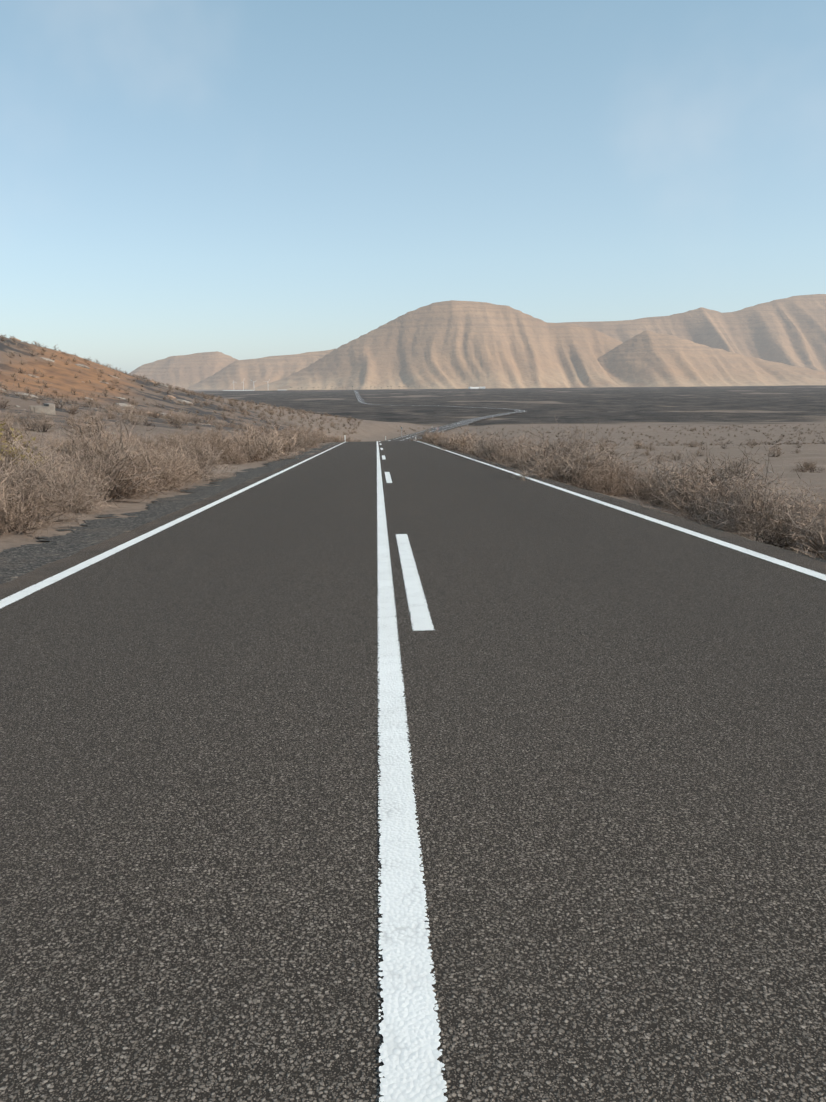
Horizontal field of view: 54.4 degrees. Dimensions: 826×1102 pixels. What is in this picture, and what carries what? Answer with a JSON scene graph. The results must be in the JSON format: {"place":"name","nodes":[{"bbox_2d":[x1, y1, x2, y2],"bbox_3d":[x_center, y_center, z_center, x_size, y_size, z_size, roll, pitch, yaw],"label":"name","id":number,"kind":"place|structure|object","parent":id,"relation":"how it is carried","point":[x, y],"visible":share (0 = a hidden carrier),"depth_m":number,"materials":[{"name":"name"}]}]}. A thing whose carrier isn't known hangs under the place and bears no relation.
{"place":"outdoors","nodes":[
{"label":"outdoors","id":0,"kind":"place"},
{"bbox_2d":[129,351,237,388],"bbox_3d":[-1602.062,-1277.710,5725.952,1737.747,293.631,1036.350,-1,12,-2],"label":"mountain","id":1,"kind":"structure","parent":0,"point":[185,371],"depth_m":5836.85,"materials":[{"name":"beige stone"}]},
{"bbox_2d":[0,391,515,583],"bbox_3d":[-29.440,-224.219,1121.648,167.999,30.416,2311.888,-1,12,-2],"label":"road shoulder","id":2,"kind":"object","parent":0,"point":[19,561],"visible":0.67,"depth_m":9.89,"materials":[{"name":"grey gravel"}]},
{"bbox_2d":[187,349,333,389],"bbox_3d":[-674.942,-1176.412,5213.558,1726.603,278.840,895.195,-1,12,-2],"label":"mountain ridge","id":3,"kind":"structure","parent":0,"point":[259,371],"depth_m":5298.95,"materials":[{"name":"beige stone"}]},
{"bbox_2d":[0,390,825,1101],"bbox_3d":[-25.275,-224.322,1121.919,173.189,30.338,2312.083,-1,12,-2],"label":"road","id":4,"kind":"structure","parent":0,"point":[616,730],"depth_m":2.53,"materials":[{"name":"grey asphalt"}]},
{"bbox_2d":[0,393,516,608],"bbox_3d":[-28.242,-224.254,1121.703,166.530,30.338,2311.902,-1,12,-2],"label":"road edge marking","id":5,"kind":"object","parent":4,"relation":"on","point":[15,597],"visible":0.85,"depth_m":7.66,"materials":[{"name":"paint"}]},
{"bbox_2d":[356,392,514,630],"bbox_3d":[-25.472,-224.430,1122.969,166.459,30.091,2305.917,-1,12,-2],"label":"road marking dashes","id":6,"kind":"object","parent":4,"relation":"on","point":[420,618],"visible":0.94,"depth_m":5.84,"materials":[{"name":"paint"}]},
{"bbox_2d":[377,407,519,1101],"bbox_3d":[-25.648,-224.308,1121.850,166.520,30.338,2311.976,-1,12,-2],"label":"road marking","id":7,"kind":"object","parent":4,"relation":"on","point":[410,1054],"visible":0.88,"depth_m":1.96,"materials":[{"name":"paint"}]},
{"bbox_2d":[418,408,825,580],"bbox_3d":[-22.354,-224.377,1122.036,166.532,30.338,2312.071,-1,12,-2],"label":"road edge marking","id":8,"kind":"object","parent":4,"relation":"on","point":[779,562],"visible":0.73,"depth_m":8.45,"materials":[{"name":"paint"}]},
{"bbox_2d":[0,336,825,577],"bbox_3d":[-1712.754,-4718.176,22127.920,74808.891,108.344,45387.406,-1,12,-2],"label":"desert ground","id":9,"kind":"structure","parent":0,"point":[644,409],"depth_m":237.17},
{"bbox_2d":[29,403,55,414],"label":"culvert head block","id":10,"kind":"structure","parent":9,"relation":"on","point":[48,408],"depth_m":49.06,"materials":[{"name":"concrete"}]},
{"bbox_2d":[223,390,253,390],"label":"long shed","id":11,"kind":"structure","parent":9,"relation":"on","point":[238,390],"depth_m":4020.92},
{"bbox_2d":[0,338,810,481],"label":"scattered rocks","id":12,"kind":"object","parent":9,"relation":"on","point":[87,367],"visible":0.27,"depth_m":114.65,"materials":[{"name":"stone"}]},
{"bbox_2d":[0,334,825,560],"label":"shrubs","id":13,"kind":"object","parent":9,"relation":"on","point":[30,490],"visible":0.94,"depth_m":16.08,"materials":[{"name":"brown plant"}]},
{"bbox_2d":[0,0,825,373],"label":"sky","id":14,"kind":"structure","parent":0,"point":[238,179],"materials":[{"name":"blue"}]},
{"bbox_2d":[250,300,622,390],"bbox_3d":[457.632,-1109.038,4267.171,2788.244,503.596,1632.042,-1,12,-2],"label":"mountain","id":15,"kind":"structure","parent":0,"point":[452,344],"depth_m":4345.64,"materials":[{"name":"beige stone"}]},
{"bbox_2d":[357,391,825,562],"bbox_3d":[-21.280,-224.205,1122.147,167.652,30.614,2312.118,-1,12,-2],"label":"road shoulder","id":16,"kind":"object","parent":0,"point":[818,559],"visible":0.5,"depth_m":13.36},
{"bbox_2d":[562,294,825,371],"bbox_3d":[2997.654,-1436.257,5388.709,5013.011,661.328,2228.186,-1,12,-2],"label":"mountain range","id":17,"kind":"structure","parent":0,"point":[791,330],"depth_m":5672.73,"materials":[{"name":"beige stone"}]},
{"bbox_2d":[597,330,825,386],"bbox_3d":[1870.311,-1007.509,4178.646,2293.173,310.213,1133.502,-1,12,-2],"label":"mountain spur","id":18,"kind":"structure","parent":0,"point":[646,358],"depth_m":4230.16,"materials":[{"name":"beige stone"}]}
]}

